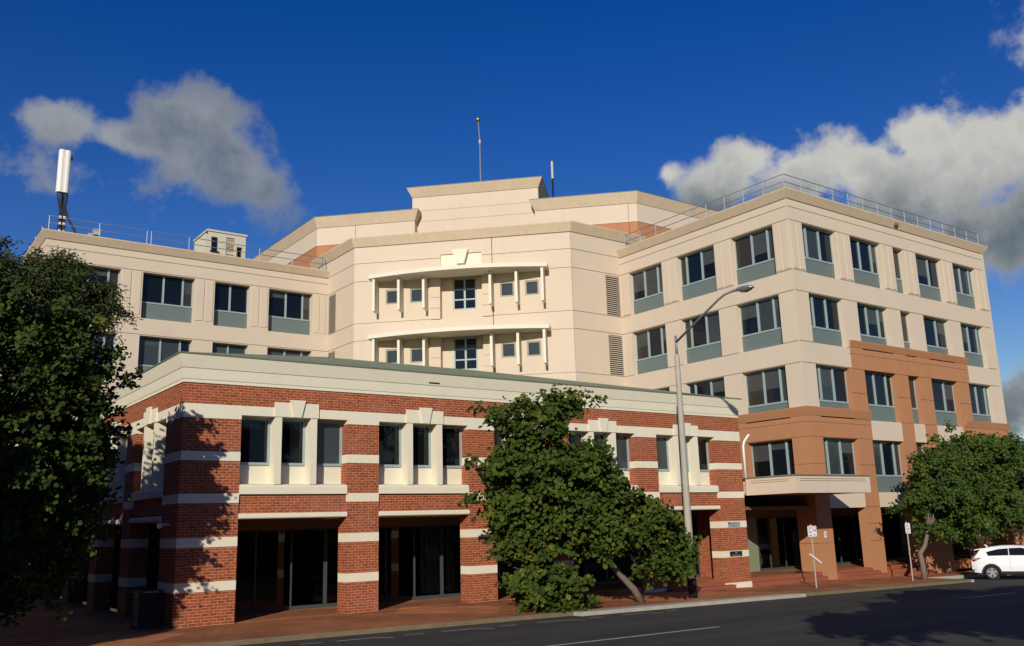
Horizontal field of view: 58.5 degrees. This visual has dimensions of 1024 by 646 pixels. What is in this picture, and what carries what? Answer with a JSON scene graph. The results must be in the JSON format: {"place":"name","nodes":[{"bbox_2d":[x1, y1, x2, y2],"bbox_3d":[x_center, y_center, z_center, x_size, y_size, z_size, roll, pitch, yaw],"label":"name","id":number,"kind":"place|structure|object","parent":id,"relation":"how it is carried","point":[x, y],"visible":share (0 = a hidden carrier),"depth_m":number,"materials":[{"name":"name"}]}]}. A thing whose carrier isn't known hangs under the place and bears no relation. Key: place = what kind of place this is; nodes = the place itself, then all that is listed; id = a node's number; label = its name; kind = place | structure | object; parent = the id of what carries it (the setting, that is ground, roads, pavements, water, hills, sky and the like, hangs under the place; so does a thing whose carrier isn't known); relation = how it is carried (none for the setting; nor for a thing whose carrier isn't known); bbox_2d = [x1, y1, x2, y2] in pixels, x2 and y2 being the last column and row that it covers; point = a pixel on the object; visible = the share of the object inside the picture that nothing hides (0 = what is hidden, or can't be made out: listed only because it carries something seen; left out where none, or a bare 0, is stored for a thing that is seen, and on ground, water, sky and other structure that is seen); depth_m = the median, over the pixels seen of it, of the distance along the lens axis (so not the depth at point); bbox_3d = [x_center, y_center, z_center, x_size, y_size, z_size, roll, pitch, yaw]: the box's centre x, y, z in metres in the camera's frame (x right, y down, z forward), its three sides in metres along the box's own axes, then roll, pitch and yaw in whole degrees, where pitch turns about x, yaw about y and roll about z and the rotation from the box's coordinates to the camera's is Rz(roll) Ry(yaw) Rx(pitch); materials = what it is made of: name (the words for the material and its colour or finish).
{"place":"outdoors","nodes":[
{"label":"outdoors","id":0,"kind":"place"},
{"bbox_2d":[0,592,166,641],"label":"side pavement","id":1,"kind":"structure","parent":0,"point":[38,622],"depth_m":29.27,"materials":[{"name":"brick"}]},
{"bbox_2d":[0,408,42,553],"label":"street tree","id":2,"kind":"object","parent":1,"relation":"on","point":[2,468],"visible":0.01,"depth_m":32.00,"materials":[{"name":"green plant"}]},
{"bbox_2d":[0,235,143,349],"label":"street tree","id":3,"kind":"object","parent":1,"relation":"on","point":[57,276],"visible":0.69,"depth_m":36.74,"materials":[{"name":"green plant"}]},
{"bbox_2d":[131,589,163,628],"bbox_3d":[-10.947,8.571,27.403,0.730,1.060,0.694,7,-15,-35],"label":"litter bin","id":4,"kind":"object","parent":1,"relation":"on","point":[146,609],"visible":1,"depth_m":27.19,"materials":[{"name":"black metal"}]},
{"bbox_2d":[0,570,974,645],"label":"pavement","id":5,"kind":"structure","parent":0,"point":[329,623],"depth_m":28.42,"materials":[{"name":"brick"}]},
{"bbox_2d":[0,269,143,626],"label":"street tree","id":6,"kind":"object","parent":5,"relation":"on","point":[39,365],"visible":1,"depth_m":22.32,"materials":[{"name":"green plant"}]},
{"bbox_2d":[34,351,751,628],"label":"brick building","id":7,"kind":"structure","parent":5,"relation":"on","point":[241,456],"depth_m":32.40,"materials":[{"name":"red brick"}]},
{"bbox_2d":[157,523,169,528],"bbox_3d":[-10.583,6.159,27.770,0.168,0.167,0.417,-7,-13,21],"label":"security light","id":8,"kind":"object","parent":7,"relation":"attached to","point":[160,525],"visible":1,"depth_m":27.61,"materials":[{"name":"white paint"}]},
{"bbox_2d":[240,417,270,464],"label":"window","id":9,"kind":"structure","parent":7,"relation":"in","point":[255,432],"depth_m":29.68,"materials":[{"name":"black glass"}]},
{"bbox_2d":[281,419,305,465],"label":"window","id":10,"kind":"structure","parent":7,"relation":"in","point":[293,430],"depth_m":30.43,"materials":[{"name":"black glass"}]},
{"bbox_2d":[316,420,341,465],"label":"window","id":11,"kind":"structure","parent":7,"relation":"in","point":[329,433],"depth_m":31.18,"materials":[{"name":"grey glass"}]},
{"bbox_2d":[379,423,401,466],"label":"window","id":12,"kind":"structure","parent":7,"relation":"in","point":[390,435],"depth_m":32.53,"materials":[{"name":"black glass"}]},
{"bbox_2d":[413,425,430,467],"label":"window","id":13,"kind":"structure","parent":7,"relation":"in","point":[421,433],"depth_m":33.28,"materials":[{"name":"black glass"}]},
{"bbox_2d":[442,426,461,467],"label":"window","id":14,"kind":"structure","parent":7,"relation":"in","point":[451,435],"depth_m":34.02,"materials":[{"name":"black glass"}]},
{"bbox_2d":[494,428,503,452],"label":"window","id":15,"kind":"structure","parent":7,"relation":"in","point":[497,441],"depth_m":35.31,"materials":[{"name":"grey glass"}]},
{"bbox_2d":[568,432,582,449],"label":"window","id":16,"kind":"structure","parent":7,"relation":"in","point":[578,436],"depth_m":37.61,"materials":[{"name":"grey glass"}]},
{"bbox_2d":[594,433,604,446],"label":"window","id":17,"kind":"structure","parent":7,"relation":"in","point":[597,436],"depth_m":38.35,"materials":[{"name":"black glass"}]},
{"bbox_2d":[616,434,629,470],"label":"window","id":18,"kind":"structure","parent":7,"relation":"in","point":[622,444],"depth_m":38.98,"materials":[{"name":"grey glass"}]},
{"bbox_2d":[656,436,669,470],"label":"window","id":19,"kind":"structure","parent":7,"relation":"in","point":[661,441],"depth_m":40.35,"materials":[{"name":"grey glass"}]},
{"bbox_2d":[678,437,688,470],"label":"window","id":20,"kind":"structure","parent":7,"relation":"in","point":[678,437],"depth_m":41.10,"materials":[{"name":"white metal"}]},
{"bbox_2d":[698,438,709,471],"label":"window","id":21,"kind":"structure","parent":7,"relation":"in","point":[702,442],"depth_m":41.85,"materials":[{"name":"black glass"}]},
{"bbox_2d":[728,522,739,526],"bbox_3d":[10.071,9.134,41.489,0.805,0.225,0.026,7,-15,-35],"label":"wall plaque","id":22,"kind":"object","parent":7,"relation":"attached to","point":[733,524],"depth_m":41.47,"materials":[{"name":"grey metal"}]},
{"bbox_2d":[730,551,741,556],"bbox_3d":[10.103,10.395,41.208,0.805,0.220,0.025,7,-15,-35],"label":"wall plaque","id":23,"kind":"object","parent":7,"relation":"attached to","point":[735,553],"depth_m":41.19,"materials":[{"name":"black metal"}]},
{"bbox_2d":[0,176,1023,586],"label":"office building","id":24,"kind":"structure","parent":5,"relation":"on","point":[846,354],"depth_m":55.81,"materials":[{"name":"beige concrete"}]},
{"bbox_2d":[55,149,76,232],"bbox_3d":[-26.423,-7.392,54.675,1.618,6.220,0.434,5,-14,-28],"label":"phone antenna","id":25,"kind":"object","parent":24,"relation":"on","point":[65,158],"visible":0.73,"depth_m":54.56,"materials":[{"name":"beige plastic"}]},
{"bbox_2d":[23,215,147,255],"bbox_3d":[-29.137,-3.793,60.462,5.466,1.273,16.084,7,-15,-35],"label":"roof railing","id":26,"kind":"object","parent":24,"relation":"on","point":[86,228],"visible":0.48,"depth_m":54.22,"materials":[{"name":"metal"}]},
{"bbox_2d":[87,229,100,235],"bbox_3d":[-25.193,-4.906,55.056,0.700,1.460,0.500,7,-15,-35],"label":"camera unit","id":27,"kind":"object","parent":24,"relation":"on","point":[95,233],"visible":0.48,"depth_m":55.06,"materials":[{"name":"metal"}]},
{"bbox_2d":[77,334,114,379],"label":"window","id":28,"kind":"structure","parent":24,"relation":"in","point":[105,340],"depth_m":53.51,"materials":[{"name":"grey glass"}]},
{"bbox_2d":[74,266,119,313],"bbox_3d":[-24.682,-1.969,53.524,3.110,2.840,0.100,7,-15,-35],"label":"window","id":29,"kind":"structure","parent":24,"relation":"in","point":[106,273],"depth_m":54.23,"materials":[{"name":"grey glass"}]},
{"bbox_2d":[137,337,189,374],"bbox_3d":[-21.051,2.251,55.204,3.130,2.760,0.100,7,-15,-35],"label":"window","id":30,"kind":"structure","parent":24,"relation":"in","point":[152,351],"depth_m":55.08,"materials":[{"name":"grey glass"}]},
{"bbox_2d":[141,274,192,322],"bbox_3d":[-21.159,-1.517,56.034,3.130,2.840,0.100,7,-15,-35],"label":"window","id":31,"kind":"structure","parent":24,"relation":"in","point":[163,297],"depth_m":56.04,"materials":[{"name":"blue glass"}]},
{"bbox_2d":[193,229,247,257],"bbox_3d":[-19.918,-4.322,62.250,2.730,3.120,3.020,7,-15,-35],"label":"roof hut","id":32,"kind":"object","parent":24,"relation":"on","point":[223,236],"visible":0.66,"depth_m":61.36,"materials":[{"name":"white paint"}]},
{"bbox_2d":[211,236,217,250],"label":"window","id":33,"kind":"structure","parent":32,"relation":"in","point":[213,244],"depth_m":60.82,"materials":[{"name":"glass"}]},
{"bbox_2d":[226,238,233,255],"bbox_3d":[-18.938,-4.344,61.302,0.560,2.700,0.070,7,-15,-35],"label":"door","id":34,"kind":"structure","parent":32,"relation":"in","point":[228,246],"depth_m":61.44,"materials":[{"name":"beige metal"}]},
{"bbox_2d":[212,343,245,353],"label":"window","id":35,"kind":"structure","parent":24,"relation":"in","point":[216,348],"depth_m":57.66,"materials":[{"name":"glass"}]},
{"bbox_2d":[213,283,247,328],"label":"window","id":36,"kind":"structure","parent":24,"relation":"in","point":[230,301],"depth_m":58.33,"materials":[{"name":"blue glass"}]},
{"bbox_2d":[151,231,324,268],"bbox_3d":[-17.782,-4.307,59.604,11.426,1.273,1.235,7,-15,-35],"label":"roof railing","id":37,"kind":"object","parent":24,"relation":"on","point":[259,254],"visible":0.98,"depth_m":59.10,"materials":[{"name":"metal"}]},
{"bbox_2d":[267,348,308,355],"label":"window","id":38,"kind":"structure","parent":24,"relation":"in","point":[270,351],"depth_m":59.95,"materials":[{"name":"black glass"}]},
{"bbox_2d":[268,290,310,334],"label":"window","id":39,"kind":"structure","parent":24,"relation":"in","point":[288,312],"depth_m":60.58,"materials":[{"name":"glass"}]},
{"bbox_2d":[386,289,396,304],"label":"window","id":40,"kind":"structure","parent":24,"relation":"in","point":[391,295],"depth_m":58.49,"materials":[{"name":"grey glass"}]},
{"bbox_2d":[386,349,396,362],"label":"window","id":41,"kind":"structure","parent":24,"relation":"in","point":[391,354],"depth_m":57.66,"materials":[{"name":"grey glass"}]},
{"bbox_2d":[410,288,421,302],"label":"window","id":42,"kind":"structure","parent":24,"relation":"in","point":[415,293],"depth_m":58.24,"materials":[{"name":"grey glass"}]},
{"bbox_2d":[410,348,421,362],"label":"window","id":43,"kind":"structure","parent":24,"relation":"in","point":[415,353],"depth_m":57.41,"materials":[{"name":"grey glass"}]},
{"bbox_2d":[453,277,476,309],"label":"window","id":44,"kind":"structure","parent":24,"relation":"in","point":[464,289],"depth_m":58.16,"materials":[{"name":"blue glass"}]},
{"bbox_2d":[454,337,477,369],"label":"window","id":45,"kind":"structure","parent":24,"relation":"in","point":[465,349],"depth_m":57.33,"materials":[{"name":"black glass"}]},
{"bbox_2d":[475,117,480,180],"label":"flagpole","id":46,"kind":"object","parent":24,"relation":"on","point":[477,119],"visible":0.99,"depth_m":68.29,"materials":[{"name":"metal"}]},
{"bbox_2d":[500,281,513,296],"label":"window","id":47,"kind":"structure","parent":24,"relation":"in","point":[506,288],"depth_m":57.37,"materials":[{"name":"grey glass"}]},
{"bbox_2d":[501,342,515,357],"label":"window","id":48,"kind":"structure","parent":24,"relation":"in","point":[509,348],"depth_m":56.54,"materials":[{"name":"grey glass"}]},
{"bbox_2d":[525,280,538,294],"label":"window","id":49,"kind":"structure","parent":24,"relation":"in","point":[531,286],"depth_m":57.13,"materials":[{"name":"grey glass"}]},
{"bbox_2d":[527,341,540,356],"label":"window","id":50,"kind":"structure","parent":24,"relation":"in","point":[533,347],"depth_m":56.29,"materials":[{"name":"grey glass"}]},
{"bbox_2d":[551,161,553,196],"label":"whip antenna","id":51,"kind":"object","parent":24,"relation":"on","point":[552,176],"visible":0.75,"depth_m":66.82,"materials":[{"name":"white"}]},
{"bbox_2d":[632,264,664,314],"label":"window","id":52,"kind":"structure","parent":24,"relation":"in","point":[647,283],"depth_m":57.54,"materials":[{"name":"grey glass"}]},
{"bbox_2d":[635,326,667,373],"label":"window","id":53,"kind":"structure","parent":24,"relation":"in","point":[651,346],"depth_m":56.70,"materials":[{"name":"black glass"}]},
{"bbox_2d":[680,246,717,300],"bbox_3d":[11.112,-2.874,54.066,0.100,2.840,3.010,7,-15,-35],"label":"window","id":54,"kind":"structure","parent":24,"relation":"in","point":[698,273],"depth_m":54.17,"materials":[{"name":"blue glass"}]},
{"bbox_2d":[684,311,722,363],"bbox_3d":[11.220,0.894,53.236,0.100,2.760,3.010,7,-15,-35],"label":"window","id":55,"kind":"structure","parent":24,"relation":"in","point":[703,340],"depth_m":53.29,"materials":[{"name":"grey glass"}]},
{"bbox_2d":[689,378,724,396],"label":"window","id":56,"kind":"structure","parent":24,"relation":"in","point":[715,387],"depth_m":52.53,"materials":[{"name":"black glass"}]},
{"bbox_2d":[742,434,749,477],"bbox_3d":[11.075,6.252,43.062,0.459,2.053,0.131,2,-13,-17],"label":"vent pipe","id":57,"kind":"object","parent":24,"relation":"on","point":[743,451],"visible":1,"depth_m":42.96,"materials":[{"name":"white metal"}]},
{"bbox_2d":[734,227,776,284],"bbox_3d":[13.577,-3.675,50.749,0.100,2.840,2.970,7,-15,-35],"label":"window","id":58,"kind":"structure","parent":24,"relation":"in","point":[754,252],"depth_m":50.84,"materials":[{"name":"black glass"}]},
{"bbox_2d":[739,296,783,351],"bbox_3d":[13.685,0.093,49.919,0.100,2.760,2.970,7,-15,-35],"label":"window","id":59,"kind":"structure","parent":24,"relation":"in","point":[761,327],"depth_m":50.00,"materials":[{"name":"grey glass"}]},
{"bbox_2d":[745,366,789,422],"bbox_3d":[13.794,3.885,49.083,0.100,2.830,2.970,7,-15,-35],"label":"window","id":60,"kind":"structure","parent":24,"relation":"in","point":[766,389],"depth_m":49.22,"materials":[{"name":"grey glass"}]},
{"bbox_2d":[751,439,794,476],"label":"window","id":61,"kind":"structure","parent":24,"relation":"in","point":[771,458],"depth_m":48.44,"materials":[{"name":"black glass"}]},
{"bbox_2d":[624,174,978,246],"bbox_3d":[19.285,-5.236,60.295,20.406,1.273,12.611,7,-15,-35],"label":"roof railing","id":62,"kind":"object","parent":24,"relation":"on","point":[800,186],"visible":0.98,"depth_m":54.37,"materials":[{"name":"metal"}]},
{"bbox_2d":[802,226,834,278],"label":"window","id":63,"kind":"structure","parent":24,"relation":"in","point":[818,253],"depth_m":50.52,"materials":[{"name":"black glass"}]},
{"bbox_2d":[809,295,841,346],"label":"window","id":64,"kind":"structure","parent":24,"relation":"in","point":[825,320],"depth_m":49.69,"materials":[{"name":"glass"}]},
{"bbox_2d":[816,365,849,418],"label":"window","id":65,"kind":"structure","parent":24,"relation":"in","point":[832,385],"depth_m":48.89,"materials":[{"name":"grey glass"}]},
{"bbox_2d":[823,438,856,474],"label":"window","id":66,"kind":"structure","parent":24,"relation":"in","point":[839,453],"depth_m":48.11,"materials":[{"name":"grey glass"}]},
{"bbox_2d":[850,238,879,287],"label":"window","id":67,"kind":"structure","parent":24,"relation":"in","point":[864,258],"depth_m":53.06,"materials":[{"name":"glass"}]},
{"bbox_2d":[857,304,887,352],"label":"window","id":68,"kind":"structure","parent":24,"relation":"in","point":[871,319],"depth_m":52.27,"materials":[{"name":"blue glass"}]},
{"bbox_2d":[865,371,895,421],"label":"window","id":69,"kind":"structure","parent":24,"relation":"in","point":[878,385],"depth_m":51.39,"materials":[{"name":"glass"}]},
{"bbox_2d":[872,441,903,491],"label":"window","id":70,"kind":"structure","parent":24,"relation":"in","point":[889,476],"depth_m":50.54,"materials":[{"name":"grey glass"}]},
{"bbox_2d":[893,250,902,292],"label":"window","id":71,"kind":"structure","parent":24,"relation":"in","point":[895,253],"depth_m":55.04,"materials":[{"name":"glass"}]},
{"bbox_2d":[900,313,910,356],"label":"window","id":72,"kind":"structure","parent":24,"relation":"in","point":[903,316],"depth_m":54.24,"materials":[{"name":"glass"}]},
{"bbox_2d":[908,377,918,423],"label":"window","id":73,"kind":"structure","parent":24,"relation":"in","point":[911,379],"depth_m":53.36,"materials":[{"name":"glass"}]},
{"bbox_2d":[916,443,922,453],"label":"window","id":74,"kind":"structure","parent":24,"relation":"in","point":[919,447],"depth_m":52.76,"materials":[{"name":"grey glass"}]},
{"bbox_2d":[915,256,940,301],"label":"window","id":75,"kind":"structure","parent":24,"relation":"in","point":[927,271],"depth_m":56.91,"materials":[{"name":"glass"}]},
{"bbox_2d":[923,317,948,361],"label":"window","id":76,"kind":"structure","parent":24,"relation":"in","point":[935,333],"depth_m":56.12,"materials":[{"name":"glass"}]},
{"bbox_2d":[931,380,957,426],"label":"window","id":77,"kind":"structure","parent":24,"relation":"in","point":[943,394],"depth_m":55.25,"materials":[{"name":"glass"}]},
{"bbox_2d":[952,265,975,308],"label":"window","id":78,"kind":"structure","parent":24,"relation":"in","point":[962,277],"depth_m":59.35,"materials":[{"name":"blue glass"}]},
{"bbox_2d":[960,324,983,367],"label":"window","id":79,"kind":"structure","parent":24,"relation":"in","point":[970,335],"depth_m":58.54,"materials":[{"name":"glass"}]},
{"bbox_2d":[969,384,990,421],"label":"window","id":80,"kind":"structure","parent":24,"relation":"in","point":[978,394],"depth_m":57.75,"materials":[{"name":"glass"}]},
{"bbox_2d":[486,523,603,612],"bbox_3d":[1.082,8.329,30.447,3.893,3.532,2.416,7,-15,-35],"label":"kerb shrub","id":81,"kind":"object","parent":5,"relation":"on","point":[542,580],"visible":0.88,"depth_m":29.79,"materials":[{"name":"green plant"}]},
{"bbox_2d":[457,383,702,602],"bbox_3d":[2.433,6.075,32.075,10.069,7.941,3.992,7,-15,-35],"label":"street tree","id":82,"kind":"object","parent":5,"relation":"on","point":[588,499],"visible":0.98,"depth_m":31.00,"materials":[{"name":"green plant"}]},
{"bbox_2d":[674,285,753,597],"bbox_3d":[7.909,4.558,34.556,0.380,11.566,4.266,7,-15,-35],"label":"street lamp","id":83,"kind":"object","parent":5,"relation":"on","point":[692,588],"visible":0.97,"depth_m":35.81,"materials":[{"name":"grey metal"}]},
{"bbox_2d":[807,524,821,587],"bbox_3d":[13.309,10.288,40.197,0.783,2.805,0.110,7,-15,-35],"label":"parking sign","id":84,"kind":"object","parent":5,"relation":"on","point":[812,531],"visible":1,"depth_m":40.28,"materials":[{"name":"white metal"}]},
{"bbox_2d":[905,522,913,580],"bbox_3d":[19.186,11.036,44.073,0.420,2.866,0.080,7,-15,-35],"label":"parking sign","id":85,"kind":"object","parent":5,"relation":"on","point":[907,528],"visible":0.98,"depth_m":44.17,"materials":[{"name":"white metal"}]},
{"bbox_2d":[884,420,1007,579],"bbox_3d":[22.485,8.939,47.065,7.800,8.123,4.678,7,-15,-35],"label":"street tree","id":86,"kind":"object","parent":5,"relation":"on","point":[952,496],"visible":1,"depth_m":46.36,"materials":[{"name":"green plant"}]},
{"bbox_2d":[940,431,1023,573],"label":"street tree","id":87,"kind":"object","parent":5,"relation":"on","point":[1007,472],"visible":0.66,"depth_m":49.79,"materials":[{"name":"green plant"}]},
{"bbox_2d":[0,0,1023,518],"label":"sky","id":88,"kind":"structure","parent":0,"point":[259,120],"materials":[{"name":"blue"}]},
{"bbox_2d":[15,524,1023,611],"bbox_3d":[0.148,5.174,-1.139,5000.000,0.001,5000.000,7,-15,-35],"label":"ground","id":89,"kind":"structure","parent":0,"point":[965,569],"depth_m":84.29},
{"bbox_2d":[237,578,1023,645],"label":"road","id":90,"kind":"structure","parent":0,"point":[945,615],"depth_m":25.08,"materials":[{"name":"grey asphalt"}]},
{"bbox_2d":[173,574,1002,645],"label":"kerb","id":91,"kind":"structure","parent":90,"relation":"on","point":[505,619],"depth_m":29.88,"materials":[{"name":"concrete"}]},
{"bbox_2d":[309,593,1009,645],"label":"road markings","id":92,"kind":"object","parent":90,"relation":"on","point":[595,640],"visible":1,"depth_m":24.08,"materials":[{"name":"paint"}]},
{"bbox_2d":[961,575,1023,581],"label":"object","id":93,"kind":"structure","parent":0,"point":[1000,578],"depth_m":47.69,"materials":[{"name":"concrete"}]},
{"bbox_2d":[971,544,1023,578],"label":"parked car","id":94,"kind":"object","parent":93,"relation":"on","point":[994,562],"visible":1,"depth_m":46.06,"materials":[{"name":"white paint"}]}
]}

